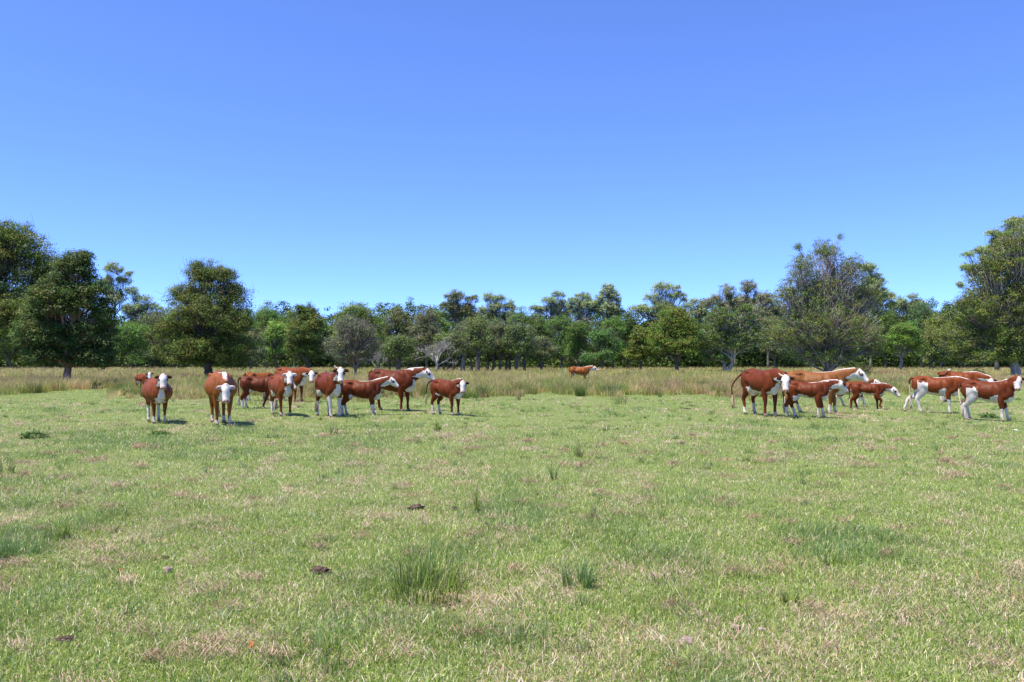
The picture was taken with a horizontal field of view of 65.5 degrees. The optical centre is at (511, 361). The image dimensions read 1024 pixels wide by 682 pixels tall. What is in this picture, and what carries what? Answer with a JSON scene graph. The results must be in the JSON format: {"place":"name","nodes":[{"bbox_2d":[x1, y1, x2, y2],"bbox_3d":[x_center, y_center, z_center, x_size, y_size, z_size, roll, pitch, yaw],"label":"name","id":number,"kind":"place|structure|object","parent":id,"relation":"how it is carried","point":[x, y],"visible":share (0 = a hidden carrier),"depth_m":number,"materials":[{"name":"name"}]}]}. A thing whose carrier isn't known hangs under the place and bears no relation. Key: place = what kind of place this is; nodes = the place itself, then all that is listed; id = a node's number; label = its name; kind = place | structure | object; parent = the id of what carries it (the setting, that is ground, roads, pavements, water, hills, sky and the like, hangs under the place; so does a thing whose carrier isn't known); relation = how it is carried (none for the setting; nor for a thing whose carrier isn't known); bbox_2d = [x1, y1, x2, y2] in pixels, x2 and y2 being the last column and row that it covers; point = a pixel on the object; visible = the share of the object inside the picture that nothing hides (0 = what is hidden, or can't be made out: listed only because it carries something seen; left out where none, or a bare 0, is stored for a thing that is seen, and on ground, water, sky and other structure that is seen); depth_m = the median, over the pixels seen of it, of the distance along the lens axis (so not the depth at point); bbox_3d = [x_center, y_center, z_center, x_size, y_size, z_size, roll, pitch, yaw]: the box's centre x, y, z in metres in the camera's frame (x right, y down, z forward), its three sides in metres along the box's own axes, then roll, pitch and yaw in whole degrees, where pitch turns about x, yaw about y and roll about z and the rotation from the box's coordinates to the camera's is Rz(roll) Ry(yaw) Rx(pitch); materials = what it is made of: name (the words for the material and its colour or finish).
{"place":"outdoors","nodes":[
{"label":"outdoors","id":0,"kind":"place"},
{"bbox_2d":[0,368,1023,681],"bbox_3d":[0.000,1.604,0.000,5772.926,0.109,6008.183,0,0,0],"label":"ground","id":1,"kind":"structure","parent":0,"point":[568,424],"depth_m":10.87,"materials":[{"name":"plant"}]},
{"bbox_2d":[0,451,22,475],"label":"grass clump","id":2,"kind":"object","parent":1,"relation":"on","point":[10,467],"visible":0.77,"depth_m":11.24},
{"bbox_2d":[0,331,25,368],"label":"forest edge tree","id":3,"kind":"object","parent":1,"relation":"on","point":[10,348],"visible":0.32,"depth_m":174.44,"materials":[{"name":"green plant"}]},
{"bbox_2d":[0,526,47,562],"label":"grass clump","id":4,"kind":"object","parent":1,"relation":"on","point":[10,548],"visible":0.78,"depth_m":6.49,"materials":[{"name":"plant"}]},
{"bbox_2d":[18,429,48,438],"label":"bush","id":5,"kind":"object","parent":1,"relation":"on","point":[32,435],"visible":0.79,"depth_m":16.17,"materials":[{"name":"green plant"}]},
{"bbox_2d":[0,214,78,343],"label":"tree","id":6,"kind":"object","parent":1,"relation":"on","point":[19,249],"visible":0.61,"depth_m":61.09,"materials":[{"name":"green plant"}]},
{"bbox_2d":[38,511,77,539],"bbox_3d":[-4.038,1.442,7.121,0.332,0.326,0.429,0,0,42],"label":"grass clump","id":7,"kind":"object","parent":1,"relation":"on","point":[66,527],"visible":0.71,"depth_m":7.10,"materials":[{"name":"plant"}]},
{"bbox_2d":[53,635,73,643],"bbox_3d":[-2.572,1.595,4.587,0.120,0.039,0.091,0,0,23],"label":"dung pat","id":8,"kind":"object","parent":1,"relation":"on","point":[64,638],"visible":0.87,"depth_m":4.56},
{"bbox_2d":[5,248,130,382],"bbox_3d":[-28.128,-2.772,50.039,7.242,8.981,4.552,0,0,0],"label":"bushy tree","id":9,"kind":"object","parent":1,"relation":"on","point":[85,337],"visible":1,"depth_m":49.38,"materials":[{"name":"green plant"}]},
{"bbox_2d":[99,259,133,312],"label":"gum tree","id":10,"kind":"object","parent":1,"relation":"on","point":[118,292],"visible":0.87,"depth_m":199.45,"materials":[{"name":"green plant"}]},
{"bbox_2d":[111,320,152,368],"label":"forest edge tree","id":11,"kind":"object","parent":1,"relation":"on","point":[133,342],"visible":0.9,"depth_m":169.05,"materials":[{"name":"green plant"}]},
{"bbox_2d":[119,285,164,321],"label":"gum tree","id":12,"kind":"object","parent":1,"relation":"on","point":[137,307],"visible":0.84,"depth_m":199.34,"materials":[{"name":"green plant"}]},
{"bbox_2d":[135,372,153,384],"bbox_3d":[-19.280,1.065,41.800,1.606,1.093,0.480,0,0,37],"label":"calf","id":13,"kind":"object","parent":1,"relation":"on","point":[140,378],"visible":0.7,"depth_m":41.60},
{"bbox_2d":[135,310,172,366],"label":"forest edge tree","id":14,"kind":"object","parent":1,"relation":"on","point":[151,317],"visible":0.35,"depth_m":175.19,"materials":[{"name":"green plant"}]},
{"bbox_2d":[141,373,172,423],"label":"cow","id":15,"kind":"object","parent":1,"relation":"on","point":[157,390],"visible":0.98,"depth_m":20.29},
{"bbox_2d":[146,429,169,435],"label":"bush","id":16,"kind":"object","parent":1,"relation":"on","point":[155,432],"visible":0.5,"depth_m":17.14,"materials":[{"name":"green plant"}]},
{"bbox_2d":[144,256,258,377],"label":"bushy tree","id":17,"kind":"object","parent":1,"relation":"on","point":[208,319],"visible":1,"depth_m":72.97,"materials":[{"name":"green plant"}]},
{"bbox_2d":[204,371,236,425],"bbox_3d":[-7.295,0.919,20.023,0.781,1.370,2.416,0,0,-26],"label":"cow","id":18,"kind":"object","parent":1,"relation":"on","point":[219,386],"visible":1,"depth_m":19.68},
{"bbox_2d":[240,329,268,369],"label":"forest edge tree","id":19,"kind":"object","parent":1,"relation":"on","point":[260,357],"visible":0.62,"depth_m":149.77,"materials":[{"name":"green plant"}]},
{"bbox_2d":[243,372,273,400],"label":"cow","id":20,"kind":"object","parent":1,"relation":"on","point":[266,374],"visible":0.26,"depth_m":32.52},
{"bbox_2d":[237,376,296,408],"bbox_3d":[-8.502,1.055,27.671,1.990,1.156,0.516,0,0,-12],"label":"steer","id":21,"kind":"object","parent":1,"relation":"on","point":[249,385],"visible":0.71,"depth_m":27.43},
{"bbox_2d":[251,301,283,367],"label":"forest edge tree","id":22,"kind":"object","parent":1,"relation":"on","point":[266,315],"visible":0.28,"depth_m":171.36,"materials":[{"name":"green plant"}]},
{"bbox_2d":[260,316,290,368],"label":"forest edge tree","id":23,"kind":"object","parent":1,"relation":"on","point":[275,332],"visible":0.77,"depth_m":159.32,"materials":[{"name":"green plant"}]},
{"bbox_2d":[268,370,296,415],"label":"cow","id":24,"kind":"object","parent":1,"relation":"on","point":[281,387],"visible":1,"depth_m":23.45},
{"bbox_2d":[281,311,304,366],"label":"forest edge tree","id":25,"kind":"object","parent":1,"relation":"on","point":[287,324],"visible":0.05,"depth_m":179.88,"materials":[{"name":"green plant"}]},
{"bbox_2d":[274,367,317,401],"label":"cow","id":26,"kind":"object","parent":1,"relation":"on","point":[299,379],"visible":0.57,"depth_m":31.81},
{"bbox_2d":[282,300,329,367],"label":"conical tree","id":27,"kind":"object","parent":1,"relation":"on","point":[301,341],"visible":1,"depth_m":111.27,"materials":[{"name":"green plant"}]},
{"bbox_2d":[258,627,358,679],"bbox_3d":[-1.070,1.532,4.298,0.553,0.177,0.642,0,0,0],"label":"grass clump","id":28,"kind":"object","parent":1,"relation":"on","point":[319,647],"visible":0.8,"depth_m":4.28,"materials":[{"name":"plant"}]},
{"bbox_2d":[310,565,330,573],"bbox_3d":[-1.464,1.592,6.080,0.142,0.075,0.128,0,0,33],"label":"dung pat","id":29,"kind":"object","parent":1,"relation":"on","point":[318,568],"visible":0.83,"depth_m":6.05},
{"bbox_2d":[314,366,348,417],"bbox_3d":[-5.216,0.862,23.100,0.655,1.516,2.073,0,0,-31],"label":"cow","id":30,"kind":"object","parent":1,"relation":"on","point":[329,385],"visible":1,"depth_m":22.80},
{"bbox_2d":[319,313,384,374],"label":"twiggy tree","id":31,"kind":"object","parent":1,"relation":"on","point":[357,341],"visible":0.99,"depth_m":83.31,"materials":[{"name":"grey plant"}]},
{"bbox_2d":[329,300,387,369],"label":"yellow green tree","id":32,"kind":"object","parent":1,"relation":"on","point":[358,308],"visible":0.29,"depth_m":148.71,"materials":[{"name":"green plant"}]},
{"bbox_2d":[340,376,398,415],"bbox_3d":[-4.288,1.024,23.785,1.829,1.178,0.499,0,0,-4],"label":"cow","id":33,"kind":"object","parent":1,"relation":"on","point":[371,390],"visible":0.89,"depth_m":23.62},
{"bbox_2d":[370,352,387,368],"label":"dead sapling","id":34,"kind":"object","parent":1,"relation":"on","point":[378,360],"visible":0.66,"depth_m":99.95,"materials":[{"name":"grey plant"}]},
{"bbox_2d":[377,339,396,369],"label":"grove tree","id":35,"kind":"object","parent":1,"relation":"on","point":[385,356],"visible":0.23,"depth_m":134.47,"materials":[{"name":"green plant"}]},
{"bbox_2d":[379,307,413,365],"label":"forest edge tree","id":36,"kind":"object","parent":1,"relation":"on","point":[396,320],"visible":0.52,"depth_m":180.90,"materials":[{"name":"green plant"}]},
{"bbox_2d":[380,332,418,370],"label":"grove tree","id":37,"kind":"object","parent":1,"relation":"on","point":[397,350],"visible":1,"depth_m":127.16,"materials":[{"name":"green plant"}]},
{"bbox_2d":[368,367,434,411],"bbox_3d":[-3.649,0.884,25.718,2.420,1.438,0.739,0,0,27],"label":"cow","id":38,"kind":"object","parent":1,"relation":"on","point":[406,379],"visible":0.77,"depth_m":25.42},
{"bbox_2d":[401,354,420,368],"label":"grove tree","id":39,"kind":"object","parent":1,"relation":"on","point":[404,359],"visible":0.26,"depth_m":139.36,"materials":[{"name":"green plant"}]},
{"bbox_2d":[408,333,431,366],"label":"grove tree","id":40,"kind":"object","parent":1,"relation":"on","point":[418,340],"visible":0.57,"depth_m":131.41,"materials":[{"name":"green plant"}]},
{"bbox_2d":[366,534,478,609],"bbox_3d":[-0.597,1.417,5.529,0.920,0.438,0.919,0,0,37],"label":"grass clump","id":41,"kind":"object","parent":1,"relation":"on","point":[438,580],"visible":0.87,"depth_m":5.56,"materials":[{"name":"plant"}]},
{"bbox_2d":[407,307,443,367],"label":"forest edge tree","id":42,"kind":"object","parent":1,"relation":"on","point":[428,328],"visible":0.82,"depth_m":177.12,"materials":[{"name":"green plant"}]},
{"bbox_2d":[414,338,459,371],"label":"dead tree","id":43,"kind":"object","parent":1,"relation":"on","point":[437,353],"visible":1,"depth_m":118.06,"materials":[{"name":"grey plant"}]},
{"bbox_2d":[430,331,458,370],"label":"grove tree","id":44,"kind":"object","parent":1,"relation":"on","point":[444,353],"visible":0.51,"depth_m":134.72,"materials":[{"name":"green plant"}]},
{"bbox_2d":[425,378,468,415],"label":"cow","id":45,"kind":"object","parent":1,"relation":"on","point":[441,389],"visible":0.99,"depth_m":23.56},
{"bbox_2d":[447,330,461,368],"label":"grove tree","id":46,"kind":"object","parent":1,"relation":"on","point":[453,363],"visible":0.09,"depth_m":137.94,"materials":[{"name":"green plant"}]},
{"bbox_2d":[440,320,473,370],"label":"grove tree","id":47,"kind":"object","parent":1,"relation":"on","point":[464,350],"visible":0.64,"depth_m":125.21,"materials":[{"name":"green plant"}]},
{"bbox_2d":[439,289,482,366],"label":"gum tree","id":48,"kind":"object","parent":1,"relation":"on","point":[456,308],"visible":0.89,"depth_m":189.75,"materials":[{"name":"green plant"}]},
{"bbox_2d":[457,312,474,370],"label":"grove tree","id":49,"kind":"object","parent":1,"relation":"on","point":[471,363],"visible":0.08,"depth_m":131.78,"materials":[{"name":"green plant"}]},
{"bbox_2d":[457,314,502,370],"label":"grove tree","id":50,"kind":"object","parent":1,"relation":"on","point":[478,341],"visible":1,"depth_m":119.55,"materials":[{"name":"green plant"}]},
{"bbox_2d":[469,483,492,511],"bbox_3d":[-0.339,1.401,8.412,0.362,0.391,0.535,0,0,0],"label":"grass clump","id":51,"kind":"object","parent":1,"relation":"on","point":[476,502],"visible":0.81,"depth_m":8.38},
{"bbox_2d":[482,317,507,370],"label":"grove tree","id":52,"kind":"object","parent":1,"relation":"on","point":[493,353],"visible":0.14,"depth_m":125.79,"materials":[{"name":"green plant"}]},
{"bbox_2d":[486,322,509,369],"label":"grove tree","id":53,"kind":"object","parent":1,"relation":"on","point":[500,327],"visible":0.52,"depth_m":123.32,"materials":[{"name":"green plant"}]},
{"bbox_2d":[477,290,520,357],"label":"gum tree","id":54,"kind":"object","parent":1,"relation":"on","point":[495,308],"visible":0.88,"depth_m":194.44,"materials":[{"name":"green plant"}]},
{"bbox_2d":[0,365,1023,404],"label":"tall grass","id":55,"kind":"structure","parent":1,"relation":"on","point":[185,382],"depth_m":49.11,"materials":[{"name":"plant"}]},
{"bbox_2d":[0,295,1023,368],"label":"woodland","id":56,"kind":"object","parent":1,"relation":"on","point":[754,358],"visible":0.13,"depth_m":187.62,"materials":[{"name":"green plant"}]},
{"bbox_2d":[0,396,1023,681],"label":"dry litter","id":57,"kind":"object","parent":1,"relation":"on","point":[322,544],"visible":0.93,"depth_m":6.94,"materials":[{"name":"plant"}]},
{"bbox_2d":[493,319,535,370],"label":"grove tree","id":58,"kind":"object","parent":1,"relation":"on","point":[516,343],"visible":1,"depth_m":121.42,"materials":[{"name":"green plant"}]},
{"bbox_2d":[505,305,534,367],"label":"forest edge tree","id":59,"kind":"object","parent":1,"relation":"on","point":[519,317],"visible":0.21,"depth_m":177.96,"materials":[{"name":"green plant"}]},
{"bbox_2d":[514,322,544,370],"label":"grove tree","id":60,"kind":"object","parent":1,"relation":"on","point":[536,343],"visible":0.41,"depth_m":123.76,"materials":[{"name":"green plant"}]},
{"bbox_2d":[522,311,554,367],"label":"forest edge tree","id":61,"kind":"object","parent":1,"relation":"on","point":[541,328],"visible":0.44,"depth_m":178.77,"materials":[{"name":"green plant"}]},
{"bbox_2d":[527,334,560,368],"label":"grove tree","id":62,"kind":"object","parent":1,"relation":"on","point":[546,350],"visible":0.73,"depth_m":127.74,"materials":[{"name":"green plant"}]},
{"bbox_2d":[528,290,574,355],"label":"gum tree","id":63,"kind":"object","parent":1,"relation":"on","point":[552,307],"visible":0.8,"depth_m":199.44,"materials":[{"name":"green plant"}]},
{"bbox_2d":[547,458,563,479],"bbox_3d":[0.574,1.393,10.581,0.413,0.361,0.529,0,0,27],"label":"grass clump","id":64,"kind":"object","parent":1,"relation":"on","point":[553,474],"visible":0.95,"depth_m":10.55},
{"bbox_2d":[543,311,575,368],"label":"forest edge tree","id":65,"kind":"object","parent":1,"relation":"on","point":[559,340],"visible":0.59,"depth_m":171.76,"materials":[{"name":"green plant"}]},
{"bbox_2d":[562,318,593,366],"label":"forest edge tree","id":66,"kind":"object","parent":1,"relation":"on","point":[577,341],"visible":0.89,"depth_m":166.95,"materials":[{"name":"green plant"}]},
{"bbox_2d":[571,438,585,457],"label":"grass clump","id":67,"kind":"object","parent":1,"relation":"on","point":[578,453],"visible":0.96,"depth_m":13.04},
{"bbox_2d":[563,291,601,339],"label":"gum tree","id":68,"kind":"object","parent":1,"relation":"on","point":[576,303],"visible":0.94,"depth_m":197.51,"materials":[{"name":"green plant"}]},
{"bbox_2d":[550,543,616,590],"bbox_3d":[0.536,1.452,5.722,0.482,0.344,0.488,0,0,44],"label":"grass clump","id":69,"kind":"object","parent":1,"relation":"on","point":[588,581],"visible":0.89,"depth_m":5.69,"materials":[{"name":"plant"}]},
{"bbox_2d":[569,366,597,378],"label":"cow","id":70,"kind":"object","parent":1,"relation":"on","point":[573,370],"visible":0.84,"depth_m":57.35},
{"bbox_2d":[575,324,626,369],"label":"forest edge tree","id":71,"kind":"object","parent":1,"relation":"on","point":[605,352],"visible":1,"depth_m":154.56,"materials":[{"name":"green plant"}]},
{"bbox_2d":[592,283,626,321],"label":"gum tree","id":72,"kind":"object","parent":1,"relation":"on","point":[610,305],"visible":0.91,"depth_m":197.15,"materials":[{"name":"green plant"}]},
{"bbox_2d":[596,307,629,368],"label":"forest edge tree","id":73,"kind":"object","parent":1,"relation":"on","point":[618,326],"visible":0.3,"depth_m":171.78,"materials":[{"name":"green plant"}]},
{"bbox_2d":[615,306,639,368],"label":"forest edge tree","id":74,"kind":"object","parent":1,"relation":"on","point":[633,322],"visible":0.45,"depth_m":177.60,"materials":[{"name":"green plant"}]},
{"bbox_2d":[622,324,658,369],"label":"olive bush tree","id":75,"kind":"object","parent":1,"relation":"on","point":[637,350],"visible":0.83,"depth_m":127.12,"materials":[{"name":"green plant"}]},
{"bbox_2d":[628,280,696,366],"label":"gum tree","id":76,"kind":"object","parent":1,"relation":"on","point":[656,303],"visible":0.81,"depth_m":189.38,"materials":[{"name":"green plant"}]},
{"bbox_2d":[643,303,704,370],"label":"round olive tree","id":77,"kind":"object","parent":1,"relation":"on","point":[674,331],"visible":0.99,"depth_m":121.36,"materials":[{"name":"green plant"}]},
{"bbox_2d":[679,636,693,645],"bbox_3d":[0.988,1.593,4.516,0.106,0.069,0.083,0,0,-20],"label":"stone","id":78,"kind":"object","parent":1,"relation":"on","point":[683,639],"visible":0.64,"depth_m":4.50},
{"bbox_2d":[687,297,707,355],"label":"gum tree","id":79,"kind":"object","parent":1,"relation":"on","point":[699,311],"visible":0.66,"depth_m":194.54,"materials":[{"name":"green plant"}]},
{"bbox_2d":[691,299,765,371],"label":"pale limbed tree","id":80,"kind":"object","parent":1,"relation":"on","point":[731,331],"visible":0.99,"depth_m":123.09,"materials":[{"name":"green plant"}]},
{"bbox_2d":[698,278,770,367],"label":"gum tree","id":81,"kind":"object","parent":1,"relation":"on","point":[737,300],"visible":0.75,"depth_m":184.16,"materials":[{"name":"green plant"}]},
{"bbox_2d":[731,368,794,416],"bbox_3d":[7.405,0.889,23.215,0.704,1.408,2.394,0,0,-22],"label":"cow","id":82,"kind":"object","parent":1,"relation":"on","point":[756,382],"visible":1,"depth_m":22.97},
{"bbox_2d":[749,289,788,367],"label":"gum tree","id":83,"kind":"object","parent":1,"relation":"on","point":[762,310],"visible":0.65,"depth_m":179.40,"materials":[{"name":"green plant"}]},
{"bbox_2d":[758,315,789,367],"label":"forest edge tree","id":84,"kind":"object","parent":1,"relation":"on","point":[773,352],"visible":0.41,"depth_m":169.66,"materials":[{"name":"green plant"}]},
{"bbox_2d":[778,588,802,605],"bbox_3d":[1.852,1.546,5.292,0.203,0.157,0.207,0,0,0],"label":"grass clump","id":85,"kind":"object","parent":1,"relation":"on","point":[796,597],"visible":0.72,"depth_m":5.30,"materials":[{"name":"plant"}]},
{"bbox_2d":[782,379,848,417],"bbox_3d":[8.592,1.045,22.575,1.777,1.097,0.499,0,0,19],"label":"calf","id":86,"kind":"object","parent":1,"relation":"on","point":[818,392],"visible":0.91,"depth_m":22.43},
{"bbox_2d":[784,368,869,413],"bbox_3d":[9.586,0.888,24.383,2.492,1.430,0.651,0,0,24],"label":"cow","id":87,"kind":"object","parent":1,"relation":"on","point":[845,375],"visible":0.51,"depth_m":24.17},
{"bbox_2d":[764,232,890,371],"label":"fan shaped tree","id":88,"kind":"object","parent":1,"relation":"on","point":[828,313],"visible":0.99,"depth_m":95.15,"materials":[{"name":"green plant"}]},
{"bbox_2d":[822,549,839,568],"bbox_3d":[2.510,1.526,6.271,0.281,0.185,0.188,0,0,-40],"label":"grass clump","id":89,"kind":"object","parent":1,"relation":"on","point":[826,561],"visible":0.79,"depth_m":6.23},
{"bbox_2d":[836,379,879,406],"bbox_3d":[12.485,1.126,28.703,1.670,1.011,0.438,0,0,19],"label":"calf","id":90,"kind":"object","parent":1,"relation":"on","point":[871,381],"visible":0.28,"depth_m":28.69},
{"bbox_2d":[853,362,874,375],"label":"bush","id":91,"kind":"object","parent":1,"relation":"on","point":[867,369],"visible":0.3,"depth_m":77.77,"materials":[{"name":"green plant"}]},
{"bbox_2d":[848,382,900,409],"bbox_3d":[11.903,1.133,26.164,1.566,0.908,0.386,0,0,24],"label":"calf","id":92,"kind":"object","parent":1,"relation":"on","point":[876,390],"visible":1,"depth_m":26.10},
{"bbox_2d":[852,261,898,367],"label":"gum tree","id":93,"kind":"object","parent":1,"relation":"on","point":[889,295],"visible":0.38,"depth_m":164.45,"materials":[{"name":"green plant"}]},
{"bbox_2d":[871,308,905,367],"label":"forest edge tree","id":94,"kind":"object","parent":1,"relation":"on","point":[885,317],"visible":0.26,"depth_m":177.39,"materials":[{"name":"green plant"}]},
{"bbox_2d":[877,320,929,369],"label":"umbrella tree","id":95,"kind":"object","parent":1,"relation":"on","point":[903,335],"visible":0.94,"depth_m":133.95,"materials":[{"name":"green plant"}]},
{"bbox_2d":[891,291,926,364],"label":"gum tree","id":96,"kind":"object","parent":1,"relation":"on","point":[903,304],"visible":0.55,"depth_m":189.63,"materials":[{"name":"green plant"}]},
{"bbox_2d":[903,296,942,367],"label":"forest edge tree","id":97,"kind":"object","parent":1,"relation":"on","point":[921,314],"visible":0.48,"depth_m":174.29,"materials":[{"name":"green plant"}]},
{"bbox_2d":[917,325,953,368],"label":"forest edge tree","id":98,"kind":"object","parent":1,"relation":"on","point":[937,355],"visible":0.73,"depth_m":149.12,"materials":[{"name":"green plant"}]},
{"bbox_2d":[903,376,969,413],"bbox_3d":[13.239,1.016,24.535,2.151,1.158,0.530,0,0,30],"label":"cow","id":99,"kind":"object","parent":1,"relation":"on","point":[946,387],"visible":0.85,"depth_m":24.48},
{"bbox_2d":[919,310,960,367],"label":"forest edge tree","id":100,"kind":"object","parent":1,"relation":"on","point":[936,321],"visible":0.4,"depth_m":165.01,"materials":[{"name":"green plant"}]},
{"bbox_2d":[937,369,996,401],"bbox_3d":[18.092,0.958,31.679,2.095,1.346,0.658,0,0,33],"label":"cow","id":101,"kind":"object","parent":1,"relation":"on","point":[975,375],"visible":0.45,"depth_m":31.50},
{"bbox_2d":[929,214,1023,375],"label":"edge tree","id":102,"kind":"object","parent":1,"relation":"on","point":[981,311],"visible":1,"depth_m":82.86,"materials":[{"name":"green plant"}]},
{"bbox_2d":[955,214,1023,369],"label":"gum tree","id":103,"kind":"object","parent":1,"relation":"on","point":[978,249],"visible":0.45,"depth_m":119.72,"materials":[{"name":"green plant"}]},
{"bbox_2d":[980,412,999,418],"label":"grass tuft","id":104,"kind":"object","parent":1,"relation":"on","point":[990,415],"visible":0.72,"depth_m":22.49,"materials":[{"name":"green plant"}]},
{"bbox_2d":[958,375,1023,421],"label":"cow","id":105,"kind":"object","parent":1,"relation":"on","point":[1001,393],"visible":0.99,"depth_m":21.21},
{"bbox_2d":[0,0,1023,335],"label":"sky","id":106,"kind":"structure","parent":0,"point":[332,153],"materials":[{"name":"blue"}]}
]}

